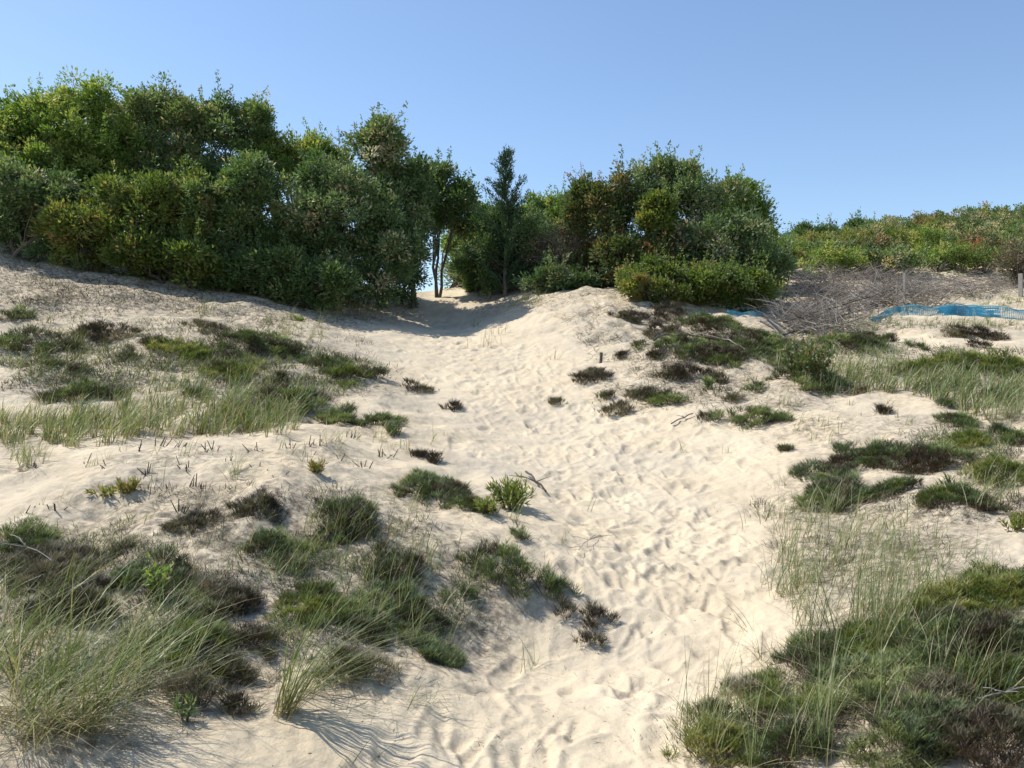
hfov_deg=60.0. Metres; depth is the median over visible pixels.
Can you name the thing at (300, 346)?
heather cushion
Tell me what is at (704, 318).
heather cushion
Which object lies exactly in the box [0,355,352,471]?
beach grass
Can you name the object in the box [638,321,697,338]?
heather cushion
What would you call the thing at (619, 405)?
heather cushion
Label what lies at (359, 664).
heather cushion
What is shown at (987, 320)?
beach grass
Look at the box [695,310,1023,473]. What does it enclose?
ground cover
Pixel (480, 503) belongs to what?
goldenrod plant
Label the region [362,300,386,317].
grass tuft
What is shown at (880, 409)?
heather cushion
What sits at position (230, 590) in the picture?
heather cushion
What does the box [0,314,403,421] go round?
ground cover
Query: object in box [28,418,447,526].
beach grass
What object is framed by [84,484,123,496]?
goldenrod plant
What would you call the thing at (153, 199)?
bush
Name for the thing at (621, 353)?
heather cushion
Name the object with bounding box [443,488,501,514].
heather cushion
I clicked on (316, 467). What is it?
goldenrod plant
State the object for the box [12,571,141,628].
heather cushion
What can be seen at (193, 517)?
heather cushion
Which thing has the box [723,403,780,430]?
heather cushion
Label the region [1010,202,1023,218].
dune shrub
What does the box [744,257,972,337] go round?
dead brush
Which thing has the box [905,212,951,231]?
dune shrub
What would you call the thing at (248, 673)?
heather cushion
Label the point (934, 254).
dune shrub
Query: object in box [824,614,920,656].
heather cushion
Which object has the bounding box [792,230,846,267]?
dune shrub
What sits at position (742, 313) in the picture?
plastic netting
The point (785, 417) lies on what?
heather cushion
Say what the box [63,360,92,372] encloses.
heather cushion
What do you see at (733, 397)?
heather cushion
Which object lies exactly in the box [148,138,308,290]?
bush
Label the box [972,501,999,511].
heather cushion
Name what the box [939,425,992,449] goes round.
heather cushion
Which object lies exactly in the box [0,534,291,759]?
beach grass
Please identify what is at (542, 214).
bush
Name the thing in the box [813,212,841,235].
bush
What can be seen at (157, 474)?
grass tuft
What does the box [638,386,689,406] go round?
heather cushion
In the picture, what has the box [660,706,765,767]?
heather cushion
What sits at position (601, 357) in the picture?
wood stub
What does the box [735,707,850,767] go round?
heather cushion
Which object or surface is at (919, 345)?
heather cushion
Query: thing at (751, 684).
heather cushion
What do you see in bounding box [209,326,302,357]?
heather cushion
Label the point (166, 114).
bush
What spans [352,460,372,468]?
dead stub
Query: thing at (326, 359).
heather cushion
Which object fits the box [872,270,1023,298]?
dead brush
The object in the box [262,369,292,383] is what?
heather cushion
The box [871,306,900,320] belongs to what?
plastic netting
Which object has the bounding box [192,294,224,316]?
grass tuft
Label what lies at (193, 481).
dead stub
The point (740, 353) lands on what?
heather cushion
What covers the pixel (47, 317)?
grass tuft
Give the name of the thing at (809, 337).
beach grass
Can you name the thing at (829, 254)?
dune shrub
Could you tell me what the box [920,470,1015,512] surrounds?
heather cushion
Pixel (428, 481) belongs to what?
heather cushion
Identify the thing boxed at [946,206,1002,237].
dune shrub
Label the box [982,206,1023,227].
dune shrub
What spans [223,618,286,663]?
heather cushion
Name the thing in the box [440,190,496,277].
bush
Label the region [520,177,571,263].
bush
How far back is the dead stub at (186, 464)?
7.12 m
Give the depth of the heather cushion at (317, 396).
10.36 m
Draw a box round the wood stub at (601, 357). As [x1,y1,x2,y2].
[599,352,602,362]
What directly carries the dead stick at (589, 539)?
on the sand ground at (678, 526)
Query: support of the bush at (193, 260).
on the sand ground at (678, 526)
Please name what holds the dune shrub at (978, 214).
on the sand ground at (678, 526)
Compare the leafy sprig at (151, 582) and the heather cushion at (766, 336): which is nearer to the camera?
the leafy sprig at (151, 582)
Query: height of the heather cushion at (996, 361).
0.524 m
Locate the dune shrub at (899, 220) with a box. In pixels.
[874,214,910,230]
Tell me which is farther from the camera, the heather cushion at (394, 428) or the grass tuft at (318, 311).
the grass tuft at (318, 311)
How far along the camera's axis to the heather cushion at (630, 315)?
16.72 m
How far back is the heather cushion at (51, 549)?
5.16 m
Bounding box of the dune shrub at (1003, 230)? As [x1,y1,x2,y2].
[968,219,1023,250]
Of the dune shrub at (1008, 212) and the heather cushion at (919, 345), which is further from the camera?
the dune shrub at (1008, 212)
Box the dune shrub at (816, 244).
[802,236,875,270]
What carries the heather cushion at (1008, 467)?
on the sand ground at (678, 526)
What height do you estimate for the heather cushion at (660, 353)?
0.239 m
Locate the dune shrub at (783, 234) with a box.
[777,230,798,240]
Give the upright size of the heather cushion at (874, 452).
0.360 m
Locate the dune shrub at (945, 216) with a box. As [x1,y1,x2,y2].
[929,209,972,221]
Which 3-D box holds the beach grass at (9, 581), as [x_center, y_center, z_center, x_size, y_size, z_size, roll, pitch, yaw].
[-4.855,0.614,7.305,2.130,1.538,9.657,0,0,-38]
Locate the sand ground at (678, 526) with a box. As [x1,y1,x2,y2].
[0,238,1023,767]
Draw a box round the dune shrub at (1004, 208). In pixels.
[950,200,1010,218]
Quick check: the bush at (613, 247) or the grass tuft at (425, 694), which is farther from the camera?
the bush at (613, 247)
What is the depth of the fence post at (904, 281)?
19.75 m
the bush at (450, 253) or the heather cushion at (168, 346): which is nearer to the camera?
the heather cushion at (168, 346)
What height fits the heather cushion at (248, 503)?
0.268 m
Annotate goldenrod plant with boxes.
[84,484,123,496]
[114,476,141,494]
[307,458,328,474]
[467,493,500,515]
[483,471,535,510]
[996,511,1023,532]
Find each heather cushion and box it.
[0,303,38,320]
[0,323,80,356]
[0,514,69,559]
[0,535,111,596]
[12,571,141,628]
[30,372,138,404]
[36,357,75,366]
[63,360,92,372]
[68,316,147,342]
[99,543,201,596]
[106,531,138,559]
[115,341,140,358]
[126,606,241,669]
[136,333,170,345]
[143,334,219,361]
[157,663,268,716]
[158,503,223,535]
[171,570,267,627]
[177,317,232,333]
[179,382,209,397]
[187,638,263,689]
[195,362,219,370]
[199,358,273,379]
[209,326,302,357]
[223,484,291,526]
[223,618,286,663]
[241,524,298,558]
[256,375,336,414]
[260,576,354,627]
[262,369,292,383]
[266,339,314,360]
[274,551,311,572]
[293,536,318,553]
[297,349,354,373]
[302,490,383,550]
[308,639,405,689]
[312,400,358,424]
[322,360,373,386]
[323,585,415,646]
[349,410,410,426]
[356,363,389,378]
[361,541,438,587]
[367,574,454,637]
[369,536,393,558]
[383,421,403,435]
[386,466,476,509]
[400,377,439,393]
[404,629,472,669]
[409,446,429,457]
[424,448,444,463]
[436,398,464,410]
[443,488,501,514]
[451,536,517,575]
[453,577,482,599]
[469,535,589,603]
[507,518,533,541]
[547,396,568,404]
[551,592,579,619]
[566,365,615,385]
[570,628,610,650]
[575,596,621,632]
[593,399,636,416]
[594,388,617,401]
[606,308,671,323]
[613,347,631,358]
[621,383,658,404]
[629,339,646,348]
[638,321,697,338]
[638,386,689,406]
[645,347,663,358]
[645,360,717,379]
[646,332,742,365]
[648,299,688,320]
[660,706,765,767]
[669,307,742,329]
[683,692,739,718]
[691,408,725,422]
[693,321,808,353]
[704,342,758,369]
[709,370,733,383]
[713,672,775,699]
[717,391,747,403]
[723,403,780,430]
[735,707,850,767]
[739,379,766,391]
[739,661,828,713]
[744,340,820,365]
[759,361,855,396]
[761,410,797,422]
[768,625,850,674]
[774,442,796,452]
[787,457,859,481]
[790,469,882,513]
[798,646,938,730]
[814,688,981,767]
[815,327,891,348]
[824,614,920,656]
[825,436,929,473]
[839,381,874,393]
[861,473,923,501]
[864,328,900,341]
[871,402,897,414]
[875,600,1016,680]
[877,666,996,723]
[878,572,1017,619]
[889,351,974,376]
[892,438,979,474]
[902,339,934,350]
[908,482,956,508]
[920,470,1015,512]
[922,688,1023,767]
[924,345,1023,380]
[929,409,984,427]
[932,396,957,406]
[936,648,1023,711]
[938,323,977,338]
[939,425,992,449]
[941,556,1023,612]
[946,450,1023,488]
[948,602,1023,659]
[964,336,993,348]
[971,322,1011,340]
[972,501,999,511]
[978,386,1017,402]
[981,422,1023,446]
[1004,508,1023,521]
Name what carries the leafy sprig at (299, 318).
on the sand ground at (678, 526)
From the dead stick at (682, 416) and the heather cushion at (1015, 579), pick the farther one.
the dead stick at (682, 416)
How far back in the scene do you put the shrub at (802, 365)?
12.22 m
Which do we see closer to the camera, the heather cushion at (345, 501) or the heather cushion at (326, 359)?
the heather cushion at (345, 501)
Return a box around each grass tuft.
[25,309,56,323]
[149,459,168,486]
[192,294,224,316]
[202,446,252,481]
[271,555,495,721]
[300,624,436,694]
[314,299,336,320]
[339,735,404,767]
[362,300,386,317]
[407,666,470,709]
[467,333,496,347]
[485,324,509,336]
[502,493,533,522]
[507,290,531,310]
[517,634,544,673]
[529,290,547,307]
[706,596,751,631]
[725,624,770,660]
[729,642,800,767]
[739,489,797,527]
[742,560,841,639]
[756,539,823,604]
[760,610,859,767]
[769,470,787,487]
[777,385,793,406]
[905,588,962,640]
[972,524,997,575]
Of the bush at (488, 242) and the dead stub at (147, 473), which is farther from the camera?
the bush at (488, 242)
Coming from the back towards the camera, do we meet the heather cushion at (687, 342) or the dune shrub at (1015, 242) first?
the dune shrub at (1015, 242)
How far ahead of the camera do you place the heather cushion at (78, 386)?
10.51 m
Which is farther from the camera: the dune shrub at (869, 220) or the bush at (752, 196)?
the dune shrub at (869, 220)
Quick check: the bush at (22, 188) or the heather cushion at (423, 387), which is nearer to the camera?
the heather cushion at (423, 387)
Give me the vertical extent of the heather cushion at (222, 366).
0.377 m
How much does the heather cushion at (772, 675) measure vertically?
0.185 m
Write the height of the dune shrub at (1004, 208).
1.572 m
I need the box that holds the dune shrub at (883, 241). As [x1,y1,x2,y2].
[842,226,911,271]
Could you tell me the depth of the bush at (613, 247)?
19.92 m
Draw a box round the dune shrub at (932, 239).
[907,221,952,265]
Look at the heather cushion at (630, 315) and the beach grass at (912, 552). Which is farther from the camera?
the heather cushion at (630, 315)
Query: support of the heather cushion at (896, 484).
on the sand ground at (678, 526)
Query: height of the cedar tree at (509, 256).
3.851 m
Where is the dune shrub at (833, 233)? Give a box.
[819,229,839,235]
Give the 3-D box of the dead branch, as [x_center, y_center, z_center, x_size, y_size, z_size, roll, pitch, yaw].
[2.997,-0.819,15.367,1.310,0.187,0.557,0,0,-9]
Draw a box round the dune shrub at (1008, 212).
[993,208,1022,222]
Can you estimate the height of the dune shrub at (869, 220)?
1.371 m
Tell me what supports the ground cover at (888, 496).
on the sand ground at (678, 526)
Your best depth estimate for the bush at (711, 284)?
18.43 m
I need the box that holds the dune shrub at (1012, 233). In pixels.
[992,230,1023,250]
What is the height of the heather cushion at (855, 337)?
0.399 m
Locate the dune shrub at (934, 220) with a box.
[915,214,974,244]
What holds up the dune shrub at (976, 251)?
on the sand ground at (678, 526)
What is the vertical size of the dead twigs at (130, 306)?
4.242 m
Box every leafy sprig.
[141,551,173,598]
[167,690,199,723]
[293,315,303,320]
[700,373,715,388]
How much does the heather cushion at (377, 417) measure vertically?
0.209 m
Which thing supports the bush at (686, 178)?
on the sand ground at (678, 526)
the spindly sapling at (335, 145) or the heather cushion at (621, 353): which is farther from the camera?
the spindly sapling at (335, 145)
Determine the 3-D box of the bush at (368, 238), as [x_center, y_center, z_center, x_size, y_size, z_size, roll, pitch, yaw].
[-3.672,-3.407,19.447,3.770,3.724,2.696,0,0,0]
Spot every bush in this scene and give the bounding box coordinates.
[0,65,155,249]
[0,83,43,153]
[0,150,87,266]
[27,183,125,271]
[73,148,219,278]
[88,71,225,231]
[94,217,232,290]
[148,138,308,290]
[174,69,281,236]
[204,227,364,314]
[254,117,357,259]
[272,145,428,308]
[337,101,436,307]
[388,146,447,308]
[435,236,481,288]
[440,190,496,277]
[450,246,508,292]
[452,183,560,296]
[482,199,559,283]
[511,244,602,292]
[517,209,597,266]
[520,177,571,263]
[557,144,637,285]
[587,215,694,287]
[614,239,789,312]
[614,259,694,307]
[619,139,748,265]
[631,176,681,263]
[643,203,799,307]
[682,165,785,263]
[786,219,815,240]
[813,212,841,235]
[840,206,871,229]
[986,233,1023,286]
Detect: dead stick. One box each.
[0,534,51,560]
[509,470,550,491]
[572,534,614,549]
[671,413,692,423]
[979,685,1023,698]
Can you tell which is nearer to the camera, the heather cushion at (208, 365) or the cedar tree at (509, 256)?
the heather cushion at (208, 365)
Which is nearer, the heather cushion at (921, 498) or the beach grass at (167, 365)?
the heather cushion at (921, 498)
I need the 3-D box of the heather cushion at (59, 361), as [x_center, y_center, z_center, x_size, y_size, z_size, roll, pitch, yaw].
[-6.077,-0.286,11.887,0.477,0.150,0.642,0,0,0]
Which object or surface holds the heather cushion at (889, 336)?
on the sand ground at (678, 526)
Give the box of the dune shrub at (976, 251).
[946,235,1022,273]
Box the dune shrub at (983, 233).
[954,225,1005,265]
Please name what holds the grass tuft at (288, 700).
on the sand ground at (678, 526)
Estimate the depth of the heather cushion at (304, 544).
5.63 m
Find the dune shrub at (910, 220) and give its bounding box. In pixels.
[893,209,958,243]
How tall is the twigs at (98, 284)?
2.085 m
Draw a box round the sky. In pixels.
[0,0,1023,291]
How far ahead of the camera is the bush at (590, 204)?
20.53 m
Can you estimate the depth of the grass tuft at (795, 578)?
5.44 m
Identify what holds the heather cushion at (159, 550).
on the sand ground at (678, 526)
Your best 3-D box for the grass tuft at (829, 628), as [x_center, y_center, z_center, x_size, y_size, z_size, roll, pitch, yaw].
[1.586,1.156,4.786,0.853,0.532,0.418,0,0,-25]
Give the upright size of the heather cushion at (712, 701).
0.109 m
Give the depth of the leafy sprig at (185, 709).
3.63 m
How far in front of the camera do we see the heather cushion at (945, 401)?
10.46 m
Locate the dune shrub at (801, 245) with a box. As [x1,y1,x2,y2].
[776,231,816,269]
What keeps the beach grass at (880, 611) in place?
on the sand ground at (678, 526)
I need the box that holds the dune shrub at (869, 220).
[840,219,880,234]
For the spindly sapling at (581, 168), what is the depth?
21.30 m
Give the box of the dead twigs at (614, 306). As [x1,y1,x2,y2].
[518,290,825,422]
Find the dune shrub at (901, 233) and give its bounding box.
[887,219,944,253]
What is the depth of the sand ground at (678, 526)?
6.88 m
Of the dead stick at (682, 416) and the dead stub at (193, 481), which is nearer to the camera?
the dead stub at (193, 481)
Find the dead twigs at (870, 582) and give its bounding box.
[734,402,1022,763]
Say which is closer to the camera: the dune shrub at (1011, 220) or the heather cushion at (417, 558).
the heather cushion at (417, 558)
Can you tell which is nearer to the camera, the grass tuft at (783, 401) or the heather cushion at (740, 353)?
the grass tuft at (783, 401)
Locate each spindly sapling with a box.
[330,126,348,179]
[568,163,591,185]
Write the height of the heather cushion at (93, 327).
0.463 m
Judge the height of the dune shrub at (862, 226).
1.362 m
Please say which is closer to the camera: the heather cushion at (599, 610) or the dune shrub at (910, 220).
the heather cushion at (599, 610)
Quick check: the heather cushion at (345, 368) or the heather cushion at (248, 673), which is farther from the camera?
the heather cushion at (345, 368)
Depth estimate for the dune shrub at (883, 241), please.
25.35 m
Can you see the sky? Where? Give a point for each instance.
(896, 108)
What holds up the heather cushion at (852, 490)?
on the sand ground at (678, 526)
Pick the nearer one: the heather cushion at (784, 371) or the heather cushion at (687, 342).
the heather cushion at (784, 371)
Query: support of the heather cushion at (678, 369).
on the sand ground at (678, 526)
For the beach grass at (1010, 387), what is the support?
on the sand ground at (678, 526)
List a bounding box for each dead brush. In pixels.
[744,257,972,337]
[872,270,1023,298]
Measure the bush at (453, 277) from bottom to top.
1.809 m
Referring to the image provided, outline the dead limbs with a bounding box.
[775,263,912,329]
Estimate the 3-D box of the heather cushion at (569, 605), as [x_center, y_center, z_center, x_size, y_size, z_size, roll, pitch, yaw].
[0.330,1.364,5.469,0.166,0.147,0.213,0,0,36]
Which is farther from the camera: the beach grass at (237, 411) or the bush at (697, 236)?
the bush at (697, 236)
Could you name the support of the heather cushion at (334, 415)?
on the sand ground at (678, 526)
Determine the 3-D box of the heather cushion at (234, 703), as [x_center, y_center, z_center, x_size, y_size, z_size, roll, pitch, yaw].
[-1.288,1.308,3.814,0.489,0.228,0.263,0,0,0]
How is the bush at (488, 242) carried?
on the sand ground at (678, 526)
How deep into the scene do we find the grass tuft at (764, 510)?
7.38 m
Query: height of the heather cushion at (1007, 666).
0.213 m
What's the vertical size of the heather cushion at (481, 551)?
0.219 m
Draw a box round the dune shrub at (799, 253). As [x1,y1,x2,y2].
[775,236,814,268]
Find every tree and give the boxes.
[417,146,484,297]
[462,145,541,296]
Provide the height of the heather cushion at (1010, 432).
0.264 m
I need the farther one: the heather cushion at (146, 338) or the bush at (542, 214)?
the bush at (542, 214)
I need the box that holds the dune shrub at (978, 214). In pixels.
[946,209,996,230]
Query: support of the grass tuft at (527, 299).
on the sand ground at (678, 526)
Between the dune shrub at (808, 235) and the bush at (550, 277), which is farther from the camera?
the dune shrub at (808, 235)
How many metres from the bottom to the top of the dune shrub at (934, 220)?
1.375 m
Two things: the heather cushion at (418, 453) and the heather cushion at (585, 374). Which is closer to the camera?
the heather cushion at (418, 453)
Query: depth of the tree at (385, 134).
20.24 m
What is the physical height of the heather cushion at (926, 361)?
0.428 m
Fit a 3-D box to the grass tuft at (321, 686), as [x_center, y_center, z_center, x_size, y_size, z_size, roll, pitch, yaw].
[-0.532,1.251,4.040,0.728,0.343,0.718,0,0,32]
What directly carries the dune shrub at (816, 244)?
on the sand ground at (678, 526)
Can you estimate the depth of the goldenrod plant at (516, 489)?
7.22 m
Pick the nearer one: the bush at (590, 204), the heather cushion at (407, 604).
the heather cushion at (407, 604)
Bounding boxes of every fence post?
[903,273,905,304]
[1018,273,1022,296]
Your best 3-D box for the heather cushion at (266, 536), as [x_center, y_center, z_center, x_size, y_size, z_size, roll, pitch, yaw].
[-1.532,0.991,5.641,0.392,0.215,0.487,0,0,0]
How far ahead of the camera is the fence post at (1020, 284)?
20.65 m
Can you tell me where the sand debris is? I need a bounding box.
[40,323,938,754]
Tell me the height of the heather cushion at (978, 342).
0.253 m
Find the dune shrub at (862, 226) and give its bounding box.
[844,215,890,242]
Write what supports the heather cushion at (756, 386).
on the sand ground at (678, 526)
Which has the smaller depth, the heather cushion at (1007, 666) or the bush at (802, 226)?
the heather cushion at (1007, 666)
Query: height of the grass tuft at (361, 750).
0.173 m
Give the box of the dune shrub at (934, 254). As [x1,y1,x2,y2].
[899,238,970,271]
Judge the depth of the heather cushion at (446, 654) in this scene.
4.76 m
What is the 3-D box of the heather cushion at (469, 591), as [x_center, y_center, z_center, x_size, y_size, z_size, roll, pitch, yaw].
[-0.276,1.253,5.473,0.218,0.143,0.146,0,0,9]
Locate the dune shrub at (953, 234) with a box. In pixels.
[919,220,979,250]
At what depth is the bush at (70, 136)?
19.92 m
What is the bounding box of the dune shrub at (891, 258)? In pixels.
[855,240,927,275]
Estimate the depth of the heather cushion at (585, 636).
5.22 m
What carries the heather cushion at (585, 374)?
on the sand ground at (678, 526)
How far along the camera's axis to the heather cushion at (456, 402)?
11.85 m
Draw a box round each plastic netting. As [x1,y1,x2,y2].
[727,310,783,316]
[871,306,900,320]
[899,303,1023,319]
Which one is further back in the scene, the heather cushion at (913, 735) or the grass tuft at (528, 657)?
the grass tuft at (528, 657)
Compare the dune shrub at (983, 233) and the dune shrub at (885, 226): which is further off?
the dune shrub at (885, 226)
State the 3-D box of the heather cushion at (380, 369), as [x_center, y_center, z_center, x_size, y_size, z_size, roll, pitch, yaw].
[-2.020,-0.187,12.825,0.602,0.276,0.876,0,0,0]
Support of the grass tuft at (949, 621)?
on the sand ground at (678, 526)
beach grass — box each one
[0,307,347,403]
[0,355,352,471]
[0,403,47,646]
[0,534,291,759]
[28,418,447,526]
[57,475,539,650]
[641,518,1023,767]
[690,361,942,443]
[745,454,1023,623]
[752,313,994,366]
[776,336,969,396]
[789,281,1023,334]
[909,348,1023,424]
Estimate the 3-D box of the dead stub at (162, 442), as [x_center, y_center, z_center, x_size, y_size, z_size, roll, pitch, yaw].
[-3.175,0.534,8.070,0.149,0.123,0.091,0,0,-33]
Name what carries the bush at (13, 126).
on the sand ground at (678, 526)
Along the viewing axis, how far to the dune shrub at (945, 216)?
34.78 m
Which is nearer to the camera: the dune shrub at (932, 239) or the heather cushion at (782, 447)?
the heather cushion at (782, 447)
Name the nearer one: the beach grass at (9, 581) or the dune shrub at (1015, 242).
the beach grass at (9, 581)
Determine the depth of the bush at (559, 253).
20.87 m
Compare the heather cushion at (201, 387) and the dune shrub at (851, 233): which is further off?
the dune shrub at (851, 233)
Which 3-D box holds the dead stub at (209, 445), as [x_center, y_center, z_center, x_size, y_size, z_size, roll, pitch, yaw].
[-2.620,0.548,7.675,0.146,0.120,0.102,0,0,-45]
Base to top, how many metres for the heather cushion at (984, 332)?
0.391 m
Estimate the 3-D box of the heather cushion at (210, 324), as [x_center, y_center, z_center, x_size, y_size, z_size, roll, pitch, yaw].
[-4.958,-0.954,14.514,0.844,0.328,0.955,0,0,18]
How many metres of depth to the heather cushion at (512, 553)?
5.63 m
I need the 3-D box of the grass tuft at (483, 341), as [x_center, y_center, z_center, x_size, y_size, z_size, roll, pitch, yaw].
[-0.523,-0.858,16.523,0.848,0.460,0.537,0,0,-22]
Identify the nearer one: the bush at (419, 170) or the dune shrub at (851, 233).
the bush at (419, 170)
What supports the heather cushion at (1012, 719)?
on the sand ground at (678, 526)
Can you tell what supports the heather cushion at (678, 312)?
on the sand ground at (678, 526)
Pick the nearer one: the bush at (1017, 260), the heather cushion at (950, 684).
the heather cushion at (950, 684)
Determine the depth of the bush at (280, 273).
17.99 m
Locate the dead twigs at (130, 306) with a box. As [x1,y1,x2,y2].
[0,244,409,413]
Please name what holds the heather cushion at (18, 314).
on the sand ground at (678, 526)
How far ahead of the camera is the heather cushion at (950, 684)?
3.69 m
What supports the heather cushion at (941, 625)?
on the ground cover at (844, 684)
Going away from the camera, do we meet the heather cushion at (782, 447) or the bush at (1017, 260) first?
the heather cushion at (782, 447)
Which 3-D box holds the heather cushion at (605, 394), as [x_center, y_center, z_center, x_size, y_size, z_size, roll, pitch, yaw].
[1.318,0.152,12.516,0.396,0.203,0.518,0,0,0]
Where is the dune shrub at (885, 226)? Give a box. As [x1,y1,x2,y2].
[863,214,908,239]
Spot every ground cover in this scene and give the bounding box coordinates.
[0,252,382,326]
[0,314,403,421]
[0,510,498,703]
[620,328,1023,575]
[649,575,1023,767]
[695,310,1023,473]
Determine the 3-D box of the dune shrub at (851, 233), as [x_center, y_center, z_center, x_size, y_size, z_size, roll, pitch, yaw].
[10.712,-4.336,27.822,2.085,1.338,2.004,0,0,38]
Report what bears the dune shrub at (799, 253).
on the sand ground at (678, 526)
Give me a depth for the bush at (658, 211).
19.93 m
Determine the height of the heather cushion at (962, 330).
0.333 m
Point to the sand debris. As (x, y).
(558, 655)
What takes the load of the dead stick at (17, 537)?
on the heather cushion at (51, 549)
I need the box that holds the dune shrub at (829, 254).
[795,238,871,277]
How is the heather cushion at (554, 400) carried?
on the sand ground at (678, 526)
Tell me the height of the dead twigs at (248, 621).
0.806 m
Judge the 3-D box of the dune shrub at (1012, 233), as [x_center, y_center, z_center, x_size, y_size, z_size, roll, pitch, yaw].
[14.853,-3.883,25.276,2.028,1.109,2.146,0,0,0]
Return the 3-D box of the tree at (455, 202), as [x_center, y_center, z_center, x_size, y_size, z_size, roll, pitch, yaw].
[-1.652,-4.072,22.457,2.306,3.975,1.726,0,0,0]
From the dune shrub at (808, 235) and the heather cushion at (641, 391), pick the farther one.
the dune shrub at (808, 235)
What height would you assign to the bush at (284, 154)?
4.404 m
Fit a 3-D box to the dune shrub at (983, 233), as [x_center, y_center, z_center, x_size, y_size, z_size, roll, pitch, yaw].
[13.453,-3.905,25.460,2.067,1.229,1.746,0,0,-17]
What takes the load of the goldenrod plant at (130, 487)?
on the sand ground at (678, 526)
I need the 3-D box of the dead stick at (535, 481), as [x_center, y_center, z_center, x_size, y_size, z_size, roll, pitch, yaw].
[0.192,0.926,8.469,0.309,0.129,0.720,0,0,-30]
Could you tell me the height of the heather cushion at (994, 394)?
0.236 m
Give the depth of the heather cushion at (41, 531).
5.80 m
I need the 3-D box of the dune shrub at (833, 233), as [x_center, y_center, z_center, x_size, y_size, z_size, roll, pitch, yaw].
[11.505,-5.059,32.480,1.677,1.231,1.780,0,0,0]
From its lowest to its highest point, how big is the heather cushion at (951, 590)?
0.270 m
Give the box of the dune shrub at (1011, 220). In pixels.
[995,218,1023,237]
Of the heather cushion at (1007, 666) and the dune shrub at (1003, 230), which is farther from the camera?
the dune shrub at (1003, 230)
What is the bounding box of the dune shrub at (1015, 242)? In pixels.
[1002,233,1023,263]
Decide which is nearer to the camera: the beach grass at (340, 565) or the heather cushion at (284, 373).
the beach grass at (340, 565)
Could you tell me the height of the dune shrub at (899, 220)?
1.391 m
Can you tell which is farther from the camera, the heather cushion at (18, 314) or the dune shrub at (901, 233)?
the dune shrub at (901, 233)
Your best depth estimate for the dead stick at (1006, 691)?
3.45 m
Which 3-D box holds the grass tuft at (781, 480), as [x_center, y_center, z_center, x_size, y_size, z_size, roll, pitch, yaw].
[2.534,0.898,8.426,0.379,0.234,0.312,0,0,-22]
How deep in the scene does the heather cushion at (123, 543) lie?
5.53 m
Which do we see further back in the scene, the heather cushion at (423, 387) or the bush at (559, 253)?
the bush at (559, 253)
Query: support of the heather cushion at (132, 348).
on the sand ground at (678, 526)
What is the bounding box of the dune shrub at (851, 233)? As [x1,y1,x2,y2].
[815,223,883,248]
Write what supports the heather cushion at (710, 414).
on the sand ground at (678, 526)
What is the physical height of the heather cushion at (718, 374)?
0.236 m
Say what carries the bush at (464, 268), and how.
on the sand ground at (678, 526)
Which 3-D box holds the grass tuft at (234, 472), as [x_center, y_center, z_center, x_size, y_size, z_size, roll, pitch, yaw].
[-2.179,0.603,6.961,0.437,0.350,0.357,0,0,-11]
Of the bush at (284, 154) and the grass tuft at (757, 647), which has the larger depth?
the bush at (284, 154)
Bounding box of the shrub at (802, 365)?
[780,330,837,377]
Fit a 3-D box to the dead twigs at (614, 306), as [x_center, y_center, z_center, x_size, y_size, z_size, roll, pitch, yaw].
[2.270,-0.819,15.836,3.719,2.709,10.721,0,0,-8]
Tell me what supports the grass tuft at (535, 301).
on the sand ground at (678, 526)
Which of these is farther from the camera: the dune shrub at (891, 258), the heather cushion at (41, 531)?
the dune shrub at (891, 258)
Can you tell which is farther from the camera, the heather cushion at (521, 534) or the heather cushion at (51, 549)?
the heather cushion at (521, 534)
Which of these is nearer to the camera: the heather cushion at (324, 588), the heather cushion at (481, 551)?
the heather cushion at (324, 588)
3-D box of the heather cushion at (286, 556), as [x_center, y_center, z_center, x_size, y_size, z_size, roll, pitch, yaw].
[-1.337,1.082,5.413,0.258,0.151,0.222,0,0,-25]
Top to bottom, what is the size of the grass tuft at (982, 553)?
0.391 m
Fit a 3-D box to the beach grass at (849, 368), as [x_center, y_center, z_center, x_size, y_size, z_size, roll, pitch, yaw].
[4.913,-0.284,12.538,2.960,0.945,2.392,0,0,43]
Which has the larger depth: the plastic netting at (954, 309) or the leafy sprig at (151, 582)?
the plastic netting at (954, 309)
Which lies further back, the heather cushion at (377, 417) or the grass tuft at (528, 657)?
the heather cushion at (377, 417)
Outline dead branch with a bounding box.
[653,331,715,340]
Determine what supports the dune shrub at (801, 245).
on the sand ground at (678, 526)
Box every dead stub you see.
[137,462,150,475]
[155,436,171,446]
[170,498,189,513]
[176,456,188,471]
[189,473,196,486]
[201,440,219,450]
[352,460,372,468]
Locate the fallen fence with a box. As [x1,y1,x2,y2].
[760,283,894,336]
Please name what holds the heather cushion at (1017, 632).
on the sand ground at (678, 526)
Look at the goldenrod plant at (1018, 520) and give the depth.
5.76 m
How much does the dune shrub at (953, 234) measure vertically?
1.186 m
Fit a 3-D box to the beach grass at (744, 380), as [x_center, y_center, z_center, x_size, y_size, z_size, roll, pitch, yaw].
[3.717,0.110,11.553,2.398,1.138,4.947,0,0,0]
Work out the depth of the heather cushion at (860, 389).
11.76 m
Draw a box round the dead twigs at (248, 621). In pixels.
[0,480,612,757]
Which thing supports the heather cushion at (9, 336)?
on the sand ground at (678, 526)
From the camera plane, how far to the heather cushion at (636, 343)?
14.90 m
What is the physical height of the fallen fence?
1.548 m

